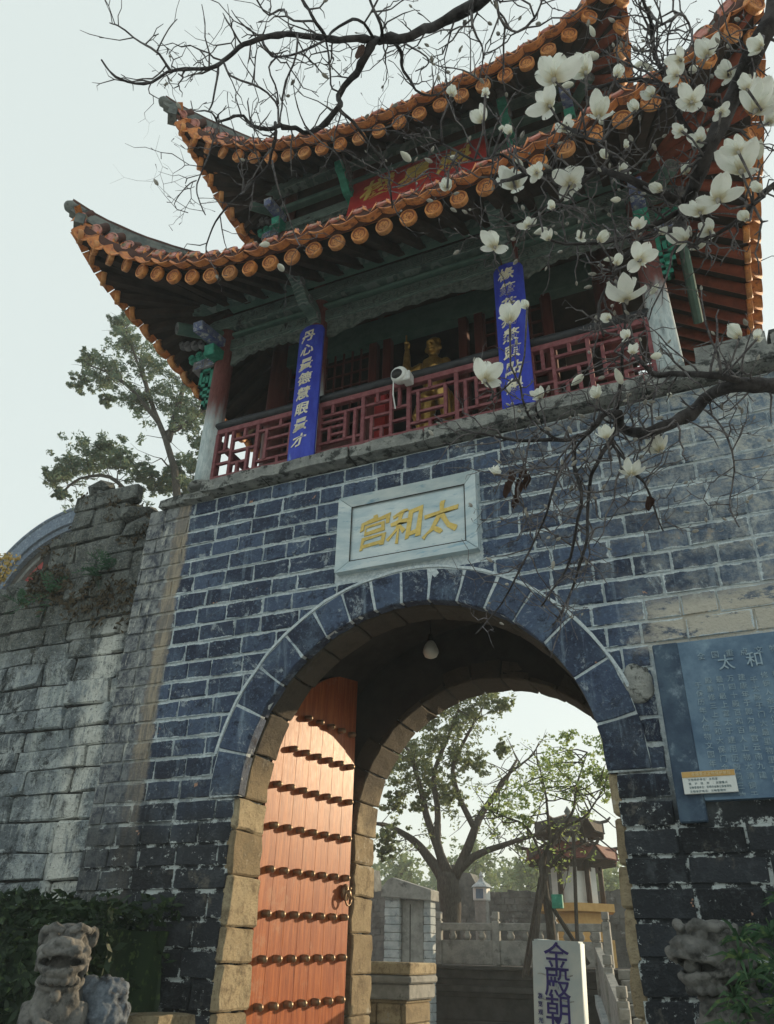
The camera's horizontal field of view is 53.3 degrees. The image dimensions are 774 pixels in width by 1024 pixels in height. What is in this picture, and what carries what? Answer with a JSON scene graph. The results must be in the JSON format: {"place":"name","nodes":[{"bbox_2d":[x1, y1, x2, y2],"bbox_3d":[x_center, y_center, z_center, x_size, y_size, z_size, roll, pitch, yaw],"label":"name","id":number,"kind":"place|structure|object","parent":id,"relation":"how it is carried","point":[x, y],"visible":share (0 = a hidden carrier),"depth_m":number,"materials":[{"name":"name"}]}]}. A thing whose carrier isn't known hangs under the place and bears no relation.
{"place":"outdoors","nodes":[
{"label":"outdoors","id":0,"kind":"place"},
{"bbox_2d":[0,0,773,887],"label":"sky","id":1,"kind":"structure","parent":0,"point":[63,137],"materials":[{"name":"white"}]},
{"label":"ground","id":2,"kind":"structure","parent":0,"visible":0},
{"bbox_2d":[0,507,75,589],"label":"round gabled hall","id":3,"kind":"structure","parent":2,"relation":"on","point":[30,542],"depth_m":24.35,"materials":[{"name":"grey stone"}]},
{"bbox_2d":[0,480,158,923],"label":"old rampart","id":4,"kind":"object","parent":2,"relation":"on","point":[58,681],"visible":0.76,"depth_m":9.13,"materials":[{"name":"stone"}]},
{"bbox_2d":[0,552,20,585],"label":"yellow shrub","id":5,"kind":"object","parent":4,"relation":"on","point":[7,559],"visible":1,"depth_m":11.41,"materials":[{"name":"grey plant"}]},
{"bbox_2d":[0,588,30,614],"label":"fern","id":6,"kind":"object","parent":4,"relation":"attached to","point":[21,591],"visible":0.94,"depth_m":10.07,"materials":[{"name":"green plant"}]},
{"bbox_2d":[9,570,68,629],"bbox_3d":[-4.410,1.160,9.860,0.822,0.830,0.404,-11,-32,21],"label":"fern","id":7,"kind":"object","parent":4,"relation":"attached to","point":[50,585],"visible":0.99,"depth_m":9.95,"materials":[{"name":"green plant"}]},
{"bbox_2d":[1,486,148,632],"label":"wall moss","id":8,"kind":"object","parent":4,"relation":"attached to","point":[64,584],"depth_m":9.79,"materials":[{"name":"green plant"}]},
{"bbox_2d":[82,566,100,588],"bbox_3d":[-3.682,0.812,9.655,0.289,0.391,0.323,4,-30,-5],"label":"fern","id":9,"kind":"object","parent":4,"relation":"attached to","point":[94,572],"visible":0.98,"depth_m":9.65,"materials":[{"name":"green plant"}]},
{"bbox_2d":[73,548,117,572],"bbox_3d":[-3.614,0.647,9.616,0.649,0.455,0.407,-11,-32,21],"label":"fern","id":10,"kind":"object","parent":4,"relation":"attached to","point":[105,561],"visible":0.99,"depth_m":9.67,"materials":[{"name":"green plant"}]},
{"bbox_2d":[0,884,183,1023],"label":"clipped hedge","id":11,"kind":"object","parent":2,"relation":"on","point":[126,951],"visible":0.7,"depth_m":6.45,"materials":[{"name":"green plant"}]},
{"bbox_2d":[127,1011,194,1023],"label":"stone block","id":12,"kind":"structure","parent":2,"relation":"on","point":[157,1017],"depth_m":6.20,"materials":[{"name":"beige stone"}]},
{"bbox_2d":[372,849,427,885],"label":"distant tree","id":13,"kind":"object","parent":2,"relation":"on","point":[403,871],"visible":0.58,"depth_m":49.41,"materials":[{"name":"green plant"}]},
{"bbox_2d":[365,961,436,1023],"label":"stone pedestal","id":14,"kind":"object","parent":2,"relation":"on","point":[402,992],"visible":0.6,"depth_m":10.01,"materials":[{"name":"beige stone"}]},
{"bbox_2d":[74,327,773,1023],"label":"gate tower","id":15,"kind":"structure","parent":2,"relation":"on","point":[284,693],"depth_m":7.56,"materials":[{"name":"brick"}]},
{"bbox_2d":[244,677,357,1023],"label":"door","id":16,"kind":"structure","parent":15,"relation":"in","point":[299,950],"depth_m":8.14,"materials":[{"name":"red paint"}]},
{"bbox_2d":[374,394,388,437],"bbox_3d":[-0.058,-0.930,9.398,0.170,1.197,0.240,-11,-32,21],"label":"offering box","id":17,"kind":"object","parent":15,"relation":"on","point":[383,420],"visible":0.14,"depth_m":9.44,"materials":[{"name":"red wood"}]},
{"bbox_2d":[334,470,480,575],"bbox_3d":[0.195,0.124,7.910,1.540,0.890,0.105,-11,-32,21],"label":"name plaque","id":18,"kind":"object","parent":15,"relation":"attached to","point":[422,521],"visible":1,"depth_m":7.91,"materials":[{"name":"white stone"}]},
{"bbox_2d":[64,0,765,492],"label":"pavilion","id":19,"kind":"structure","parent":15,"relation":"on","point":[376,286],"depth_m":9.78,"materials":[{"name":"paint"}]},
{"bbox_2d":[287,324,324,460],"bbox_3d":[-0.963,-1.456,9.352,0.344,2.024,0.178,-11,-32,21],"label":"couplet board","id":20,"kind":"object","parent":19,"relation":"hanging from","point":[303,432],"visible":1,"depth_m":9.25,"materials":[{"name":"paint"}]},
{"bbox_2d":[321,436,365,450],"bbox_3d":[-0.590,-0.493,9.981,0.680,1.000,0.040,-11,-32,21],"label":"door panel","id":21,"kind":"structure","parent":19,"relation":"in","point":[358,439],"depth_m":10.22,"materials":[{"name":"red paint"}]},
{"bbox_2d":[391,366,413,408],"bbox_3d":[0.158,-1.420,8.724,0.235,0.527,0.205,-11,-32,21],"label":"security camera","id":22,"kind":"object","parent":19,"relation":"attached to","point":[400,375],"visible":1,"depth_m":8.73,"materials":[{"name":"white paint"}]},
{"bbox_2d":[346,136,486,215],"bbox_3d":[0.408,-4.685,10.779,2.040,0.971,0.217,-11,-32,21],"label":"hall name board","id":23,"kind":"object","parent":19,"relation":"attached to","point":[369,193],"visible":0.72,"depth_m":10.79,"materials":[{"name":"red wood"}]},
{"bbox_2d":[493,262,535,408],"bbox_3d":[1.386,-1.950,8.449,0.344,2.035,0.178,-11,-32,21],"label":"couplet board","id":24,"kind":"object","parent":19,"relation":"hanging from","point":[512,274],"visible":0.71,"depth_m":8.34,"materials":[{"name":"paint"}]},
{"bbox_2d":[489,392,550,409],"bbox_3d":[1.599,-0.933,9.127,0.760,1.000,0.040,-11,-32,21],"label":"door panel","id":25,"kind":"structure","parent":19,"relation":"in","point":[497,406],"depth_m":9.43,"materials":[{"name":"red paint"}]},
{"bbox_2d":[423,619,438,658],"bbox_3d":[0.506,1.365,8.950,0.180,0.697,0.180,-11,-32,21],"label":"pendant lamp","id":26,"kind":"object","parent":15,"relation":"hanging from","point":[430,650],"visible":0.96,"depth_m":8.77,"materials":[{"name":"white glass"}]},
{"bbox_2d":[403,335,460,427],"bbox_3d":[0.586,-1.374,9.579,1.100,2.191,0.950,-11,-32,21],"label":"gilded statue","id":27,"kind":"object","parent":15,"relation":"on","point":[433,348],"visible":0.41,"depth_m":9.63,"materials":[{"name":"metal"}]},
{"bbox_2d":[652,632,773,824],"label":"inscription tablet","id":28,"kind":"object","parent":15,"relation":"attached to","point":[717,698],"visible":1,"depth_m":5.86,"materials":[{"name":"blue stone"}]},
{"bbox_2d":[681,769,738,794],"bbox_3d":[2.369,1.988,5.661,0.367,0.157,0.096,-11,-32,21],"label":"notice board","id":29,"kind":"object","parent":28,"relation":"attached to","point":[709,781],"visible":1,"depth_m":5.62,"materials":[{"name":"white paint"}]},
{"bbox_2d":[81,0,773,660],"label":"magnolia tree","id":30,"kind":"object","parent":2,"relation":"on","point":[751,90],"visible":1,"depth_m":2.56,"materials":[{"name":"white plant"}]},
{"bbox_2d":[447,836,512,891],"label":"distant tree","id":31,"kind":"object","parent":2,"relation":"on","point":[476,867],"visible":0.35,"depth_m":47.85,"materials":[{"name":"green plant"}]},
{"bbox_2d":[368,864,637,967],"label":"court wall","id":32,"kind":"structure","parent":2,"relation":"on","point":[511,906],"depth_m":28.33,"materials":[{"name":"grey stone"}]},
{"bbox_2d":[495,842,539,891],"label":"distant tree","id":33,"kind":"object","parent":2,"relation":"on","point":[517,874],"visible":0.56,"depth_m":46.21,"materials":[{"name":"green plant"}]},
{"bbox_2d":[532,940,587,1023],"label":"standing sign","id":34,"kind":"object","parent":2,"relation":"on","point":[559,982],"visible":1,"depth_m":9.51,"materials":[{"name":"paint"}]},
{"bbox_2d":[596,868,619,890],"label":"distant tree","id":35,"kind":"object","parent":2,"relation":"on","point":[609,882],"visible":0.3,"depth_m":44.19,"materials":[{"name":"green plant"}]},
{"bbox_2d":[702,891,773,1023],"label":"strap leaved bush","id":36,"kind":"object","parent":2,"relation":"on","point":[758,973],"visible":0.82,"depth_m":4.11,"materials":[{"name":"green plant"}]},
{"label":"hill","id":37,"kind":"structure","parent":0,"visible":0},
{"bbox_2d":[372,842,621,891],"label":"wood","id":38,"kind":"object","parent":37,"relation":"on","point":[433,883],"visible":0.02,"depth_m":65.94,"materials":[{"name":"green plant"}]},
{"label":"court floor","id":39,"kind":"structure","parent":0,"visible":0},
{"bbox_2d":[40,307,223,512],"bbox_3d":[-7.605,1.476,20.950,6.000,21.235,3.343,0,-30,3],"label":"pine tree","id":40,"kind":"object","parent":39,"relation":"on","point":[116,460],"visible":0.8,"depth_m":23.12,"materials":[{"name":"green plant"}]},
{"bbox_2d":[381,877,438,1023],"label":"stone doorway","id":41,"kind":"structure","parent":39,"relation":"on","point":[410,918],"depth_m":17.87,"materials":[{"name":"stone"}]},
{"bbox_2d":[402,900,425,962],"bbox_3d":[0.619,10.352,17.536,0.540,2.723,0.200,-11,-32,21],"label":"door slab","id":42,"kind":"structure","parent":41,"relation":"in","point":[415,953],"depth_m":17.81,"materials":[{"name":"grey stone"}]},
{"bbox_2d":[471,871,491,939],"bbox_3d":[3.232,14.361,25.883,0.702,4.232,0.702,0,-30,2],"label":"stone lantern","id":43,"kind":"object","parent":39,"relation":"on","point":[481,887],"visible":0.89,"depth_m":26.28,"materials":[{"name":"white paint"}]},
{"bbox_2d":[449,717,618,939],"bbox_3d":[3.430,6.731,17.020,4.292,5.211,2.268,-11,-32,21],"label":"propped tree","id":44,"kind":"object","parent":39,"relation":"on","point":[577,787],"visible":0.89,"depth_m":16.98,"materials":[{"name":"green plant"}]},
{"bbox_2d":[521,877,538,977],"bbox_3d":[3.056,8.760,16.261,0.077,1.867,1.012,12,-32,-18],"label":"timber prop","id":45,"kind":"object","parent":44,"relation":"attached to","point":[531,926],"visible":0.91,"depth_m":16.23,"materials":[{"name":"brown wood"}]},
{"bbox_2d":[532,856,544,977],"bbox_3d":[3.098,8.212,15.736,0.087,2.235,0.755,-23,-38,36],"label":"timber prop","id":46,"kind":"object","parent":44,"relation":"attached to","point":[539,904],"visible":0.78,"depth_m":15.89,"materials":[{"name":"brown wood"}]},
{"bbox_2d":[524,845,553,975],"bbox_3d":[3.153,8.178,15.934,0.810,2.421,0.096,2,-30,-1],"label":"timber prop","id":47,"kind":"object","parent":44,"relation":"attached to","point":[529,956],"visible":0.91,"depth_m":15.88,"materials":[{"name":"brown wood"}]},
{"bbox_2d":[551,894,563,908],"bbox_3d":[3.525,8.020,15.869,0.260,0.260,0.254,-11,-32,21],"label":"green box","id":48,"kind":"object","parent":44,"relation":"attached to","point":[557,901],"visible":1,"depth_m":15.77,"materials":[{"name":"paint"}]},
{"bbox_2d":[538,886,589,965],"bbox_3d":[3.638,8.508,15.917,0.966,1.462,0.086,1,-30,1],"label":"timber prop","id":49,"kind":"object","parent":44,"relation":"attached to","point":[565,927],"visible":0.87,"depth_m":15.89,"materials":[{"name":"brown wood"}]},
{"bbox_2d":[571,831,578,941],"bbox_3d":[3.885,8.019,15.858,0.242,2.708,0.076,-11,-32,21],"label":"timber prop","id":50,"kind":"object","parent":44,"relation":"attached to","point":[575,889],"visible":0.65,"depth_m":15.96,"materials":[{"name":"brown wood"}]},
{"bbox_2d":[434,964,636,1023],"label":"court terrace","id":51,"kind":"structure","parent":39,"relation":"on","point":[478,994],"depth_m":17.57,"materials":[{"name":"stone"}]},
{"bbox_2d":[374,692,558,939],"bbox_3d":[2.239,8.677,23.035,5.970,7.939,3.198,-6,-31,12],"label":"gnarled tree","id":52,"kind":"object","parent":51,"relation":"on","point":[449,879],"visible":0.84,"depth_m":23.05,"materials":[{"name":"green plant"}]},
{"bbox_2d":[434,912,614,968],"bbox_3d":[3.088,9.924,17.926,4.180,1.118,0.190,-11,-32,21],"label":"terrace balustrade","id":53,"kind":"object","parent":51,"relation":"on","point":[495,951],"visible":0.73,"depth_m":18.02,"materials":[{"name":"grey stone"}]},
{"bbox_2d":[517,806,618,967],"bbox_3d":[5.530,11.617,22.530,3.288,5.731,3.070,-5,-31,11],"label":"hexagonal pagoda","id":54,"kind":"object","parent":39,"relation":"on","point":[591,908],"visible":0.49,"depth_m":22.40,"materials":[{"name":"paint"}]},
{"bbox_2d":[592,932,631,1023],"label":"stair balustrade","id":55,"kind":"object","parent":39,"relation":"on","point":[612,1003],"visible":1,"depth_m":13.85,"materials":[{"name":"grey stone"}]},
{"bbox_2d":[618,970,644,1023],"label":"court steps","id":56,"kind":"structure","parent":39,"relation":"on","point":[625,977],"depth_m":15.27,"materials":[{"name":"grey stone"}]},
{"bbox_3d":[-2.529,4.672,5.313,1.000,0.213,1.200,8,-31,-12],"label":"lion plinth","id":57,"kind":"object","parent":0,"visible":0},
{"bbox_2d":[17,921,130,1023],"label":"stone lion","id":58,"kind":"object","parent":57,"relation":"on","point":[66,991],"visible":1,"depth_m":5.77},
{"bbox_3d":[1.978,3.807,3.784,1.200,0.372,1.000,11,-31,-17],"label":"lion plinth","id":59,"kind":"object","parent":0,"visible":0},
{"bbox_2d":[664,917,773,1023],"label":"stone lion","id":60,"kind":"object","parent":59,"relation":"on","point":[703,977],"visible":0.74,"depth_m":4.31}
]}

